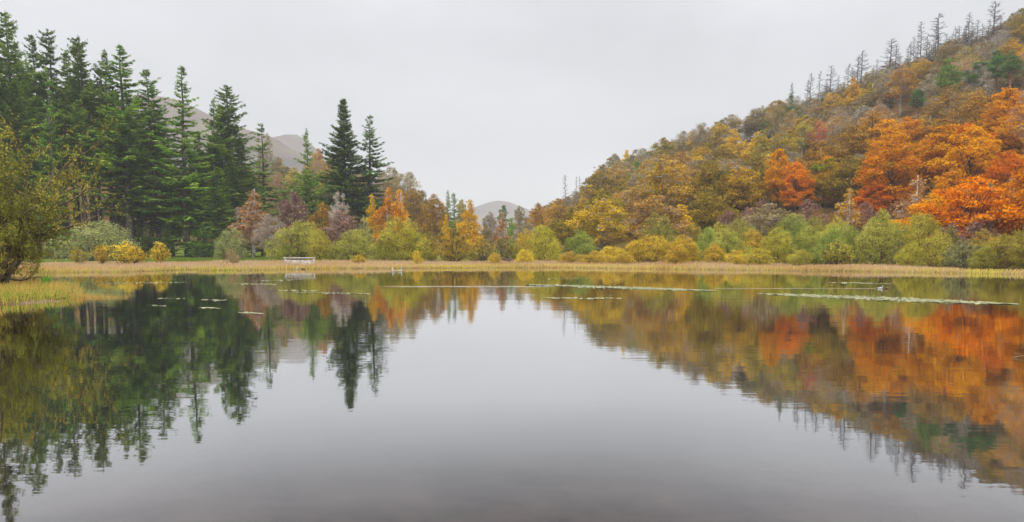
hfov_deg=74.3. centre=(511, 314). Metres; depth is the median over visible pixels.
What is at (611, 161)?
oak tree
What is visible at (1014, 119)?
maple tree
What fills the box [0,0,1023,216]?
sky
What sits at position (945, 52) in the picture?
oak tree
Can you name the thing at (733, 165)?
thin tree
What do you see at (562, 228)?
oak tree
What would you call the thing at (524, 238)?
willow bush
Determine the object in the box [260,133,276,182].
birch tree
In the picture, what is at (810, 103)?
thin tree
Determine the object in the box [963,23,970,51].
dead tree
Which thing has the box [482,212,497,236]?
oak tree
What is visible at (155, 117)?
fir tree
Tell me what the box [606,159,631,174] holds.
thin tree
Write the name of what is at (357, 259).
shrub
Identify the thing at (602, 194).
oak tree
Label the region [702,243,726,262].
willow bush
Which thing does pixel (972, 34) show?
dead tree
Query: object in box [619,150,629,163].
birch tree
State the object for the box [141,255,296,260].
grass
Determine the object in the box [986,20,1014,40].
oak tree
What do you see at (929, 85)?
thin tree
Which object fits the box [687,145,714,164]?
oak tree
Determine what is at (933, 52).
thin tree
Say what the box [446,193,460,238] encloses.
fir tree
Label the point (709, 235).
willow bush
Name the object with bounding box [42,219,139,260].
willow bush
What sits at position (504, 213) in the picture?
pine tree
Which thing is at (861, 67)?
dead tree
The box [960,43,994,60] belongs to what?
oak tree
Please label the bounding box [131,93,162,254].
fir tree
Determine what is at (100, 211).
fir tree
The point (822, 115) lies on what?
oak tree
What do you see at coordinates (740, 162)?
thin tree
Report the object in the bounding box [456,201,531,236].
hills
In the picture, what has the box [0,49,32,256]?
fir tree
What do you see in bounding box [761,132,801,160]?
oak tree
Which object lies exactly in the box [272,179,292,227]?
oak tree
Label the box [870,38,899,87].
dead tree
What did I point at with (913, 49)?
dead tree
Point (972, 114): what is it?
oak tree
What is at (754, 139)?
birch tree
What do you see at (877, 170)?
maple tree
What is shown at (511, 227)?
oak tree
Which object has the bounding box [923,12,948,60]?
dead tree
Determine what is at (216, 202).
fir tree
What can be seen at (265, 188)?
fir tree
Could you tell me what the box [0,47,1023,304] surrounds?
ground
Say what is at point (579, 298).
lily pads
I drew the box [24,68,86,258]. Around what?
fir tree
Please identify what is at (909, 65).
oak tree
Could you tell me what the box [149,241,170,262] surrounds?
shrub
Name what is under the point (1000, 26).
dead tree
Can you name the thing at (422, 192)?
oak tree
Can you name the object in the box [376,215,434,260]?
willow bush
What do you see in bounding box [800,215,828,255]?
willow bush
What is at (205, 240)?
fir tree
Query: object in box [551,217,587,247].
oak tree
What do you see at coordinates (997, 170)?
maple tree
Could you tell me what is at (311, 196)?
bare tree
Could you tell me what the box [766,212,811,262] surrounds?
willow bush
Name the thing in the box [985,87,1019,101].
thin tree
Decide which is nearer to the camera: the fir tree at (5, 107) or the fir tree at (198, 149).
the fir tree at (5, 107)
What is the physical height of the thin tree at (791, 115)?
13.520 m
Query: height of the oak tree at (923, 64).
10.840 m
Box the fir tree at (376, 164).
[344,115,398,231]
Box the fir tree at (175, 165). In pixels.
[142,132,191,250]
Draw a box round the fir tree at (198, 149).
[167,133,223,255]
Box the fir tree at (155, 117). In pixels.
[126,69,188,255]
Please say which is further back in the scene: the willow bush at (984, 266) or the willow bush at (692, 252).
the willow bush at (692, 252)
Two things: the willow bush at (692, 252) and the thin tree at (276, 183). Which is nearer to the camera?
the willow bush at (692, 252)
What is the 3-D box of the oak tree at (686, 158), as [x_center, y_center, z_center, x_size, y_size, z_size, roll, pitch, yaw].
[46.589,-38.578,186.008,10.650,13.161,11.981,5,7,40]
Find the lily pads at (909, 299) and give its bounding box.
[758,293,1016,303]
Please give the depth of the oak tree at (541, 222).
191.46 m
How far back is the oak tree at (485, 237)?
188.20 m
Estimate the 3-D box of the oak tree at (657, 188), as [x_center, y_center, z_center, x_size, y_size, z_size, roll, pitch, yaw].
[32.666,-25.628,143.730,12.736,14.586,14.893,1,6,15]
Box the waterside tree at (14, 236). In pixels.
[0,109,137,285]
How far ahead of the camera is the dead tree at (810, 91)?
242.99 m
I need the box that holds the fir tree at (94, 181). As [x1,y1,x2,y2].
[62,103,116,242]
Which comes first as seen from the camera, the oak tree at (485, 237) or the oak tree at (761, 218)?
the oak tree at (761, 218)
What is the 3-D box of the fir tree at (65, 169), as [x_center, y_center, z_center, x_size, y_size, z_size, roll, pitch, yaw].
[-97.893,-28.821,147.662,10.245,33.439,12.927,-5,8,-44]
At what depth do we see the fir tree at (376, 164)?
166.87 m
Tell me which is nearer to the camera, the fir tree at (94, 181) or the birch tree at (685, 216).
the birch tree at (685, 216)
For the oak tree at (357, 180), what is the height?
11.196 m
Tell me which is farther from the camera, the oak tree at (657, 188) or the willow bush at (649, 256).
the oak tree at (657, 188)
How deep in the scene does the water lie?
9.20 m
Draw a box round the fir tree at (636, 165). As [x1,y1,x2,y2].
[629,161,640,177]
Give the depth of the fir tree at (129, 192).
133.99 m
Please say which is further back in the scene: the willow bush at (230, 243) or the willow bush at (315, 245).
the willow bush at (230, 243)
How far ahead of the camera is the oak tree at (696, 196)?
132.30 m
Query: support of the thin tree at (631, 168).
on the ground at (830, 209)
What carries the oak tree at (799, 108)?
on the ground at (830, 209)
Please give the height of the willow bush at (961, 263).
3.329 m
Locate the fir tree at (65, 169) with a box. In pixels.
[52,107,84,233]
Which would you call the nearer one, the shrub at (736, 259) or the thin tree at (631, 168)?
the shrub at (736, 259)
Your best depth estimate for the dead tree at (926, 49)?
226.46 m
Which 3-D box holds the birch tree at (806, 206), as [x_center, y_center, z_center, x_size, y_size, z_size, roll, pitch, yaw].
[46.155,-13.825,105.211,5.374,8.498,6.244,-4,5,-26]
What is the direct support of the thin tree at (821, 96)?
on the ground at (830, 209)
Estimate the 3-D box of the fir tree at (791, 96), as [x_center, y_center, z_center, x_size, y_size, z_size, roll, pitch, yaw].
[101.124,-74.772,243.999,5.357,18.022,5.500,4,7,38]
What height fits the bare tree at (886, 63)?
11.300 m
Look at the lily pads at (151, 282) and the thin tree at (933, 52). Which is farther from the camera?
the thin tree at (933, 52)
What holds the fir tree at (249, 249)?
on the ground at (830, 209)
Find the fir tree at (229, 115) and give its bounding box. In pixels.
[176,84,279,215]
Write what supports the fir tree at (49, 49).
on the ground at (830, 209)
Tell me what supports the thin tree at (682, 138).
on the ground at (830, 209)
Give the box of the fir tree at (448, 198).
[442,190,455,227]
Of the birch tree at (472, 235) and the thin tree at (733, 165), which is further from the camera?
the thin tree at (733, 165)
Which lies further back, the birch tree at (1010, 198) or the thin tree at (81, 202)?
the thin tree at (81, 202)
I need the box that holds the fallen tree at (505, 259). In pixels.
[476,245,512,261]
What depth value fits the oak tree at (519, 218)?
246.98 m
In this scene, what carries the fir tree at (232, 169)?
on the ground at (830, 209)
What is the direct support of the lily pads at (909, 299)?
on the water
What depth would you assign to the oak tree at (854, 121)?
170.93 m
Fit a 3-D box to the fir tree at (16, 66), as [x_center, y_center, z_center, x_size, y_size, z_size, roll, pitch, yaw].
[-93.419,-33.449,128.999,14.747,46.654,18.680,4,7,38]
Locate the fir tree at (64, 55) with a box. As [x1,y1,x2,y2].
[55,48,88,241]
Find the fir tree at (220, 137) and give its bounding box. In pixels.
[190,104,262,222]
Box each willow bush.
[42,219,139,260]
[211,227,248,259]
[261,217,322,259]
[305,228,331,260]
[327,227,375,259]
[348,219,375,258]
[367,227,400,260]
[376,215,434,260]
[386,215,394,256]
[422,231,438,260]
[428,226,476,262]
[463,240,496,261]
[491,239,515,260]
[504,242,526,260]
[513,228,538,258]
[525,224,563,261]
[564,229,598,260]
[610,234,670,263]
[629,242,644,261]
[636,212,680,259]
[663,244,689,263]
[664,234,702,262]
[679,223,709,256]
[694,226,720,260]
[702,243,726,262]
[708,222,731,250]
[708,228,756,261]
[721,217,761,254]
[738,229,772,260]
[758,226,793,263]
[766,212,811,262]
[791,226,827,264]
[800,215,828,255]
[807,223,847,264]
[817,216,860,263]
[839,224,871,264]
[849,208,901,264]
[882,221,917,263]
[886,239,905,265]
[893,241,926,266]
[894,211,954,266]
[936,227,964,263]
[939,240,982,267]
[961,229,997,257]
[965,244,996,268]
[970,233,1023,268]
[1008,226,1023,268]
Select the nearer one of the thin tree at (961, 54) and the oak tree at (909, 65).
the thin tree at (961, 54)
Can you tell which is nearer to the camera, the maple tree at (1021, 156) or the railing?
the railing
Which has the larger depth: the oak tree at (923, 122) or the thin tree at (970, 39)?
the thin tree at (970, 39)
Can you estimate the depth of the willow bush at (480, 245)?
97.27 m
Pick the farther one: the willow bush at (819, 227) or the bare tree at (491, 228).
the bare tree at (491, 228)
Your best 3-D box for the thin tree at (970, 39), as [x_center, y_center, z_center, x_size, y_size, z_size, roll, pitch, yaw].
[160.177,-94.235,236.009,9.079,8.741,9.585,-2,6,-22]
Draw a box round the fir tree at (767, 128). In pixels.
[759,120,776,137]
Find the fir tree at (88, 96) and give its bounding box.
[46,35,114,248]
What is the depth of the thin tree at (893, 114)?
158.19 m
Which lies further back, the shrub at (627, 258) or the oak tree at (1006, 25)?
the oak tree at (1006, 25)
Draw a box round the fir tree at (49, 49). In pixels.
[16,28,71,256]
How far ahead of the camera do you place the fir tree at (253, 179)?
157.86 m
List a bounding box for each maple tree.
[761,148,793,208]
[774,161,815,210]
[802,156,850,206]
[847,139,928,213]
[850,181,893,218]
[861,119,916,157]
[862,127,917,185]
[890,193,956,252]
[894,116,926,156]
[909,123,989,183]
[909,138,940,185]
[910,175,1023,261]
[923,122,1004,176]
[924,124,1016,197]
[930,171,965,209]
[976,86,1023,150]
[981,149,1023,198]
[984,118,1023,156]
[984,164,1023,246]
[1000,93,1023,148]
[1006,138,1023,170]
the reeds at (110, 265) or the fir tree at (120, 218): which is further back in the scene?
the fir tree at (120, 218)
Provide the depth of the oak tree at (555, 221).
167.45 m
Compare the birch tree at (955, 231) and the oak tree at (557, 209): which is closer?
the birch tree at (955, 231)
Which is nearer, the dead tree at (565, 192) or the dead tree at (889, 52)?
the dead tree at (889, 52)
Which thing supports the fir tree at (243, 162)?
on the ground at (830, 209)
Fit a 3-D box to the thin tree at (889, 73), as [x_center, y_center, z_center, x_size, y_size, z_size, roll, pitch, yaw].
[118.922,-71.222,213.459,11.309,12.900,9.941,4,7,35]
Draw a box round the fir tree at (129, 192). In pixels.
[70,43,192,245]
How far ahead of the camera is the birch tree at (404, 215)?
140.15 m
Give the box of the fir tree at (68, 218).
[56,98,72,255]
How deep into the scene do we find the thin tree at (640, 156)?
283.33 m
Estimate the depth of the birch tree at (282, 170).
327.22 m
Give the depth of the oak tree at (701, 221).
120.28 m
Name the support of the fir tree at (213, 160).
on the ground at (830, 209)
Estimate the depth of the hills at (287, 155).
1236.38 m
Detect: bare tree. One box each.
[251,214,287,258]
[276,190,317,244]
[277,170,333,248]
[327,190,350,257]
[485,222,498,243]
[848,104,886,126]
[879,60,898,75]
[962,63,994,104]
[988,29,1022,55]
[1002,11,1023,36]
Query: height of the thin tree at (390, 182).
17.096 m
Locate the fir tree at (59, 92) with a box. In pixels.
[42,43,110,252]
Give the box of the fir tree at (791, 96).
[784,85,798,109]
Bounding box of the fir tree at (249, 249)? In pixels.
[229,217,256,256]
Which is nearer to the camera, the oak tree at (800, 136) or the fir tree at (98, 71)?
the fir tree at (98, 71)
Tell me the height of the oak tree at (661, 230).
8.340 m
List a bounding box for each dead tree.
[562,175,569,204]
[803,80,811,106]
[806,73,816,107]
[814,71,823,103]
[822,66,838,94]
[842,65,853,89]
[850,51,869,89]
[851,58,862,88]
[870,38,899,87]
[891,45,903,71]
[909,38,916,66]
[913,35,920,65]
[914,22,929,59]
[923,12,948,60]
[923,37,931,62]
[924,41,936,63]
[926,26,940,63]
[956,26,964,48]
[959,13,977,47]
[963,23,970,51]
[966,22,981,44]
[969,1,1004,47]
[971,19,980,47]
[993,16,1006,43]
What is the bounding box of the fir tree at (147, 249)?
[134,224,159,255]
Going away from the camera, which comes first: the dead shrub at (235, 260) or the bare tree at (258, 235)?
the dead shrub at (235, 260)
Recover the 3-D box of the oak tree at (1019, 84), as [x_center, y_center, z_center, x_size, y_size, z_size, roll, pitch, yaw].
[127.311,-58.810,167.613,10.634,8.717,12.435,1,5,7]
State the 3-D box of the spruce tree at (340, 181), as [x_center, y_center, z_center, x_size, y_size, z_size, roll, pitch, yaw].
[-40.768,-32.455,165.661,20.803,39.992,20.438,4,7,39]
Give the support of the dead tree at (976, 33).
on the ground at (830, 209)
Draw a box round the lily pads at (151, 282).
[95,282,181,283]
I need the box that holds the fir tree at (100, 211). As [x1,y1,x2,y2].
[85,85,106,251]
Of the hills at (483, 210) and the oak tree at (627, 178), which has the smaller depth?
the oak tree at (627, 178)
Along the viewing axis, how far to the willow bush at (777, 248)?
82.61 m
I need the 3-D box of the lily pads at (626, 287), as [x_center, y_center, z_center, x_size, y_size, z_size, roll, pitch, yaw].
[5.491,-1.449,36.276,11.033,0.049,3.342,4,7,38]
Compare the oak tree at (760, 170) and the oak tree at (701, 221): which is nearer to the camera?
the oak tree at (701, 221)
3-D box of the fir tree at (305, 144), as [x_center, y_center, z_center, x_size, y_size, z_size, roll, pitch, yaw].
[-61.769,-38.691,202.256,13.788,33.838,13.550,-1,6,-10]
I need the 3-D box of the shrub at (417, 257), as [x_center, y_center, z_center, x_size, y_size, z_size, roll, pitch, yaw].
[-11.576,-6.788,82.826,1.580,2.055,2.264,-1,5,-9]
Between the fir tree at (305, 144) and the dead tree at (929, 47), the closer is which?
the fir tree at (305, 144)
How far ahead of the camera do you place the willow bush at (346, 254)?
101.04 m
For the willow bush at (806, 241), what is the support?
on the ground at (830, 209)
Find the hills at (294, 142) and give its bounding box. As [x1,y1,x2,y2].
[273,134,326,160]
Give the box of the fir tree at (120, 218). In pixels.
[109,209,136,245]
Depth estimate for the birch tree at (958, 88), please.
176.73 m
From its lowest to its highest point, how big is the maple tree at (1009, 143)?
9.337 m
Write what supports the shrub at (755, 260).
on the ground at (830, 209)
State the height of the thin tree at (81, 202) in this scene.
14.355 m
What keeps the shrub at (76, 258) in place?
on the ground at (830, 209)
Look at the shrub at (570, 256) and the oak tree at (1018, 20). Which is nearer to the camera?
the shrub at (570, 256)
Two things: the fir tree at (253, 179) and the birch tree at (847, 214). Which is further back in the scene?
the fir tree at (253, 179)
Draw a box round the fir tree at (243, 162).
[228,137,273,250]
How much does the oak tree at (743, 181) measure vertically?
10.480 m
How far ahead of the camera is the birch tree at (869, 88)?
209.65 m
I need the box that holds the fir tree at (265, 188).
[246,123,298,255]
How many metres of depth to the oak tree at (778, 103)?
252.24 m
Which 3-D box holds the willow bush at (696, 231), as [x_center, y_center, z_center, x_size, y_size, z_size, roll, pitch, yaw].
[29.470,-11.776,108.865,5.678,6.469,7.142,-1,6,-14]
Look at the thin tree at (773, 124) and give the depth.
213.53 m
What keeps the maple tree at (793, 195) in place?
on the ground at (830, 209)
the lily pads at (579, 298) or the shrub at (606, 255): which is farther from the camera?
the shrub at (606, 255)
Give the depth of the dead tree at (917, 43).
224.96 m
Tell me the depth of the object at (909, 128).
146.09 m
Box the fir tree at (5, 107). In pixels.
[0,81,51,243]
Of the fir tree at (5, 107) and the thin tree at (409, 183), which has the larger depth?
the thin tree at (409, 183)
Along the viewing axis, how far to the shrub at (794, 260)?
73.16 m
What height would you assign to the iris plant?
0.726 m
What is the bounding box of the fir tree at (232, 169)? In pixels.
[220,159,276,247]
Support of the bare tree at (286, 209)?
on the ground at (830, 209)
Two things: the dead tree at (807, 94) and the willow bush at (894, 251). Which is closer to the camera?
the willow bush at (894, 251)
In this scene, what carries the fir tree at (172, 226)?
on the ground at (830, 209)
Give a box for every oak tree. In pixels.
[87,192,108,215]
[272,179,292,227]
[306,202,335,254]
[309,148,327,179]
[312,169,333,196]
[353,174,366,192]
[402,188,428,228]
[413,193,450,242]
[414,189,427,218]
[453,199,466,236]
[480,225,491,250]
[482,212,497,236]
[506,218,515,249]
[510,205,528,235]
[525,203,547,229]
[532,219,564,244]
[533,205,568,227]
[540,199,571,231]
[548,204,606,244]
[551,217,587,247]
[563,198,631,252]
[571,195,590,207]
[575,199,598,211]
[578,164,629,201]
[579,188,628,244]
[593,191,635,220]
[596,165,629,195]
[605,153,622,168]
[608,190,647,237]
[612,174,631,195]
[619,194,691,242]
[620,184,657,217]
[621,214,646,242]
[622,154,643,168]
[623,161,654,186]
[635,158,693,216]
[642,137,675,158]
[644,153,669,162]
[644,159,693,213]
[665,154,682,160]
[667,150,694,170]
[668,142,691,159]
[684,159,731,206]
[685,164,736,199]
[685,187,735,223]
[686,192,742,237]
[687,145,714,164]
[687,153,718,180]
[691,155,719,166]
[700,136,724,154]
[705,145,745,167]
[707,121,726,134]
[707,123,733,146]
[713,114,745,136]
[715,167,771,216]
[719,169,741,208]
[721,170,776,213]
[738,161,774,210]
[738,203,805,245]
[740,108,768,133]
[760,100,784,112]
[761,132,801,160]
[762,100,787,118]
[768,105,805,140]
[774,164,820,208]
[776,104,805,123]
[781,115,829,154]
[792,120,816,153]
[793,139,842,175]
[802,146,851,183]
[810,110,838,138]
[814,155,882,206]
[816,93,848,117]
[825,88,847,100]
[828,124,880,161]
[834,118,862,141]
[845,111,892,148]
[849,89,897,110]
[863,68,893,91]
[876,66,924,116]
[905,58,933,81]
[906,60,929,70]
[912,118,956,143]
[915,114,933,136]
[916,65,944,94]
[917,62,944,79]
[921,84,974,122]
[931,39,964,70]
[943,90,997,136]
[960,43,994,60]
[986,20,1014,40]
[997,61,1023,92]
[998,37,1023,84]
[1003,8,1023,43]
[1010,24,1023,38]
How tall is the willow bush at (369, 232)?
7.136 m
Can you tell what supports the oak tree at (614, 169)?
on the ground at (830, 209)
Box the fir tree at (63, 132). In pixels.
[42,90,110,242]
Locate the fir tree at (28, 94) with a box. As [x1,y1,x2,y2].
[8,77,70,257]
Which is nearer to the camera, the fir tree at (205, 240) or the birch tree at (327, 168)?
the fir tree at (205, 240)
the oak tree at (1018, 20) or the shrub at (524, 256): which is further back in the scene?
the oak tree at (1018, 20)
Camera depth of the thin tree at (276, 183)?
293.74 m
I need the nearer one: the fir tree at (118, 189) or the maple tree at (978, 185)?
the maple tree at (978, 185)
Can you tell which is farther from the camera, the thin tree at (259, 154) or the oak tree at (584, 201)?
the thin tree at (259, 154)
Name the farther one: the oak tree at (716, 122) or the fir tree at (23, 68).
the oak tree at (716, 122)
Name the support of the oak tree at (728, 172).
on the ground at (830, 209)
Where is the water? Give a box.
[0,268,1023,521]
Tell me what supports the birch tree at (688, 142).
on the ground at (830, 209)
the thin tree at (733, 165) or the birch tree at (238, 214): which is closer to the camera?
the birch tree at (238, 214)
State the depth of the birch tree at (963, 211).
86.47 m
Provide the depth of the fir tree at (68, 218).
158.47 m
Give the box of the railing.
[283,257,315,264]
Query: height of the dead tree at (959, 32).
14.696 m
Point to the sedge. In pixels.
(35, 288)
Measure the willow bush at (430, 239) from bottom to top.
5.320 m
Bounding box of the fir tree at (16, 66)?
[0,11,75,257]
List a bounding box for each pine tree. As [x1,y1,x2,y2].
[497,205,508,236]
[908,88,925,124]
[934,58,964,117]
[961,60,994,89]
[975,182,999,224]
[986,49,1007,91]
[996,50,1023,99]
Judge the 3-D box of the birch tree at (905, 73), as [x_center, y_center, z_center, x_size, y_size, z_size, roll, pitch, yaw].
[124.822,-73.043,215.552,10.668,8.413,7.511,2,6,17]
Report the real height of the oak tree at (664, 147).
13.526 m
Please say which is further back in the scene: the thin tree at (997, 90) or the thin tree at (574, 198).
the thin tree at (574, 198)
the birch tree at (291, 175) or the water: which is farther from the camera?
the birch tree at (291, 175)
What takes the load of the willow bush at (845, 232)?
on the ground at (830, 209)
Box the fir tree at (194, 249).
[184,232,206,257]
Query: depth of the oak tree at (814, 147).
149.60 m
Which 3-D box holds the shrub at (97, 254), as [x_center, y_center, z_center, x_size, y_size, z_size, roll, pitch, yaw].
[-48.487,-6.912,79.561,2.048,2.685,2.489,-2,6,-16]
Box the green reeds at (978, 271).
[15,263,1023,273]
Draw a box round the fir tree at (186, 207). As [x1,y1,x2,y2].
[137,66,236,256]
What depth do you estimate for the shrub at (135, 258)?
78.41 m
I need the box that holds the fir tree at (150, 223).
[117,121,178,240]
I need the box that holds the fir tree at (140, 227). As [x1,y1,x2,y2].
[125,211,158,256]
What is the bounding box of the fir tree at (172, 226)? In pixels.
[139,159,182,255]
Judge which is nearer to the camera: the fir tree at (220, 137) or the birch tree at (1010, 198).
the birch tree at (1010, 198)
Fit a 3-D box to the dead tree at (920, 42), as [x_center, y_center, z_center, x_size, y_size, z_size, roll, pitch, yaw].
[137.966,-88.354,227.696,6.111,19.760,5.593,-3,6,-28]
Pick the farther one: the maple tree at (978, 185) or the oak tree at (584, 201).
the oak tree at (584, 201)
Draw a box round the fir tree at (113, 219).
[79,84,130,238]
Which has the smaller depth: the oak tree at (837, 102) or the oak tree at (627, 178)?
the oak tree at (627, 178)
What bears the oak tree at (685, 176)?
on the ground at (830, 209)
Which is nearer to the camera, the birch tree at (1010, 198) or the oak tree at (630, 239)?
the birch tree at (1010, 198)
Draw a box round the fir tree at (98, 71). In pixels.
[85,49,133,225]
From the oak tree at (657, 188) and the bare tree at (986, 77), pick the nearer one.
the oak tree at (657, 188)
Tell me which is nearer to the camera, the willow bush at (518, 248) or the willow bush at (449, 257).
the willow bush at (449, 257)
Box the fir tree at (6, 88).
[0,73,30,194]
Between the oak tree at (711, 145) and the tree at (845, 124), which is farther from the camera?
the oak tree at (711, 145)
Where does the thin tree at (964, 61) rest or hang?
on the ground at (830, 209)
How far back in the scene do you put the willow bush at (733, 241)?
87.19 m
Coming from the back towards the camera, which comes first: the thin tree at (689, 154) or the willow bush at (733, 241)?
the thin tree at (689, 154)
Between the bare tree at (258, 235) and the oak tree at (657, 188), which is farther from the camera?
the oak tree at (657, 188)
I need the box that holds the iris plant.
[39,272,54,284]
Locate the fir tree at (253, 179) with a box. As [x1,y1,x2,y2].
[229,172,279,255]
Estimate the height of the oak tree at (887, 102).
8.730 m
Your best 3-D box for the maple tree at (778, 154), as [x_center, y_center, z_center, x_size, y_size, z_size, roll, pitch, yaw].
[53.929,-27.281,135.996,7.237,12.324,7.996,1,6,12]
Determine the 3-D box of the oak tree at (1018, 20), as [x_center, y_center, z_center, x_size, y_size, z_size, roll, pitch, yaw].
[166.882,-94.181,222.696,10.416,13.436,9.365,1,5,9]
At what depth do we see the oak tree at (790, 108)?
216.18 m
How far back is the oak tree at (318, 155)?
316.21 m
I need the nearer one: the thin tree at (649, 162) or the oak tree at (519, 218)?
the thin tree at (649, 162)
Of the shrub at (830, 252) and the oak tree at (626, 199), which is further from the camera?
the oak tree at (626, 199)
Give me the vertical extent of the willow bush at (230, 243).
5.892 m
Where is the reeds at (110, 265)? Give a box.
[4,258,1023,273]
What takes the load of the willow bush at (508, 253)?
on the ground at (830, 209)
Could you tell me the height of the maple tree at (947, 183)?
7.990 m
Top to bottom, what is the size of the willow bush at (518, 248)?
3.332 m
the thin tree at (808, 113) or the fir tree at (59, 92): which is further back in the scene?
the thin tree at (808, 113)
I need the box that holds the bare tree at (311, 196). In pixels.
[277,170,333,248]
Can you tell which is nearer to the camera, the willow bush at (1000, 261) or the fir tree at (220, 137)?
the willow bush at (1000, 261)
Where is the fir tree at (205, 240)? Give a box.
[191,223,217,257]
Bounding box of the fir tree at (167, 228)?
[151,223,183,256]
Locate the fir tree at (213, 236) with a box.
[198,223,222,256]
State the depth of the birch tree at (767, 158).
154.72 m
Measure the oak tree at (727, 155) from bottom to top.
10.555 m
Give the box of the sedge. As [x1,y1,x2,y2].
[0,275,129,304]
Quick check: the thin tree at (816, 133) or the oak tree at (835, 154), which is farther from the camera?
the thin tree at (816, 133)
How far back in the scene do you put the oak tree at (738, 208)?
144.58 m
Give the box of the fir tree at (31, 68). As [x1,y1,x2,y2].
[18,34,71,256]
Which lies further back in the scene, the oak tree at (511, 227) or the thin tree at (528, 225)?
the oak tree at (511, 227)
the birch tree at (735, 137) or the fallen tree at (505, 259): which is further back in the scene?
the birch tree at (735, 137)
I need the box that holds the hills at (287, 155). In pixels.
[69,95,453,221]
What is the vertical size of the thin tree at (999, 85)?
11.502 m
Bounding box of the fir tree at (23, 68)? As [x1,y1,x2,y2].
[3,38,60,250]
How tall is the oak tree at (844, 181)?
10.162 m
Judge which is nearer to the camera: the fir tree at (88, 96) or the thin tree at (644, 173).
the fir tree at (88, 96)
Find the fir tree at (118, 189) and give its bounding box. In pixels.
[100,91,132,245]
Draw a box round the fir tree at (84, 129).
[41,99,119,250]
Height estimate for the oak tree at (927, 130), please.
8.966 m
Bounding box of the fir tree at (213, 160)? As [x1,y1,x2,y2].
[190,97,239,254]
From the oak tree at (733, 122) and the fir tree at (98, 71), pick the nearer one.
the fir tree at (98, 71)
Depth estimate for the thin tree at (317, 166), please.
294.92 m
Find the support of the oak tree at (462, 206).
on the ground at (830, 209)
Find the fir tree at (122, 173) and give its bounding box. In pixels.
[99,102,168,239]
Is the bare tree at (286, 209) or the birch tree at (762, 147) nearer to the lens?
the bare tree at (286, 209)
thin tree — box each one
[79,188,89,217]
[257,145,269,177]
[261,171,283,193]
[305,160,325,190]
[373,169,387,206]
[379,166,399,210]
[392,171,422,204]
[509,222,551,246]
[562,191,583,208]
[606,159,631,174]
[614,164,641,181]
[625,173,644,196]
[628,148,649,159]
[633,154,647,166]
[634,157,663,191]
[638,157,665,168]
[669,131,692,150]
[682,152,694,161]
[684,159,701,201]
[689,123,714,152]
[714,134,732,152]
[716,157,746,178]
[718,158,754,170]
[737,128,753,142]
[741,115,757,138]
[763,103,794,137]
[764,148,801,174]
[778,108,799,140]
[780,95,806,108]
[796,107,815,117]
[802,99,817,111]
[804,119,831,150]
[805,100,832,119]
[813,87,840,100]
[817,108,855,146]
[827,105,867,130]
[834,82,847,90]
[844,153,866,186]
[859,69,886,92]
[871,101,890,119]
[871,112,913,136]
[873,68,905,107]
[913,73,942,119]
[926,45,949,61]
[939,57,992,94]
[948,40,964,51]
[951,45,985,69]
[955,86,984,110]
[956,32,983,47]
[967,39,1006,85]
[973,60,1008,102]
[982,24,1016,47]
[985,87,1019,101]
[1013,121,1023,151]
[1014,48,1023,68]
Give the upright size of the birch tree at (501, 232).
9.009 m
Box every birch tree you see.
[226,190,276,256]
[227,207,250,250]
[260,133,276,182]
[267,157,291,184]
[282,167,302,190]
[320,210,360,254]
[325,158,342,180]
[354,215,371,250]
[363,194,382,253]
[371,187,404,247]
[381,189,412,254]
[440,214,453,255]
[451,199,485,258]
[491,211,509,249]
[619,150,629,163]
[667,204,708,241]
[674,223,691,244]
[684,131,699,151]
[713,209,745,238]
[719,128,750,160]
[741,131,766,165]
[741,207,754,240]
[746,199,780,241]
[747,129,773,166]
[757,154,784,182]
[795,198,826,226]
[824,92,839,110]
[828,188,868,243]
[842,77,866,111]
[852,201,880,244]
[853,83,875,116]
[856,110,876,135]
[886,199,911,243]
[890,177,933,234]
[891,72,914,95]
[935,63,965,106]
[940,190,992,240]
[940,222,965,255]
[963,215,1004,252]
[990,177,1019,249]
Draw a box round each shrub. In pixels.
[70,247,87,262]
[90,244,110,263]
[102,239,143,263]
[124,246,150,263]
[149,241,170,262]
[224,248,239,263]
[351,255,366,262]
[412,250,423,263]
[487,253,501,263]
[516,249,535,262]
[557,251,583,262]
[580,250,608,263]
[596,246,626,261]
[610,252,635,263]
[724,250,749,264]
[740,248,779,265]
[786,248,811,265]
[817,239,856,264]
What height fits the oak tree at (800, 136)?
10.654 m
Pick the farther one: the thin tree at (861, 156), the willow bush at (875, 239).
the thin tree at (861, 156)
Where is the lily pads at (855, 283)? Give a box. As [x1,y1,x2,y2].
[827,282,886,283]
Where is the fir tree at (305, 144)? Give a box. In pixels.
[282,127,323,225]
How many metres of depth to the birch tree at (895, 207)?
96.98 m
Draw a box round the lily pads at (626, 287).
[525,284,715,290]
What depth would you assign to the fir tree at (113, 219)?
144.50 m
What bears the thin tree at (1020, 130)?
on the ground at (830, 209)
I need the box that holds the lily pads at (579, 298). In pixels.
[544,297,621,298]
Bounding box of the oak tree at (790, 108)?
[768,105,805,140]
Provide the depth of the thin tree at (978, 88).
162.10 m
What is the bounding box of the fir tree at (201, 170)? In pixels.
[179,156,221,255]
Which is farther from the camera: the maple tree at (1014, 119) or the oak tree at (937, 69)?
the oak tree at (937, 69)
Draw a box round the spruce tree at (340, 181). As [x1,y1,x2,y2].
[314,98,386,255]
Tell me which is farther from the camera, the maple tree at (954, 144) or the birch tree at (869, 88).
the birch tree at (869, 88)
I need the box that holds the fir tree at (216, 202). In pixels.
[194,167,243,256]
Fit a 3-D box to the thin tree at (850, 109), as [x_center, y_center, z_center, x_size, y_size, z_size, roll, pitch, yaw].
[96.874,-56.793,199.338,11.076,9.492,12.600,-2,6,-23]
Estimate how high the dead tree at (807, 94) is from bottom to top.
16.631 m
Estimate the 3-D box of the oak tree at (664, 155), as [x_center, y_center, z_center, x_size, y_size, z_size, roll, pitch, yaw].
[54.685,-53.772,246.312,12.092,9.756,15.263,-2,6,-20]

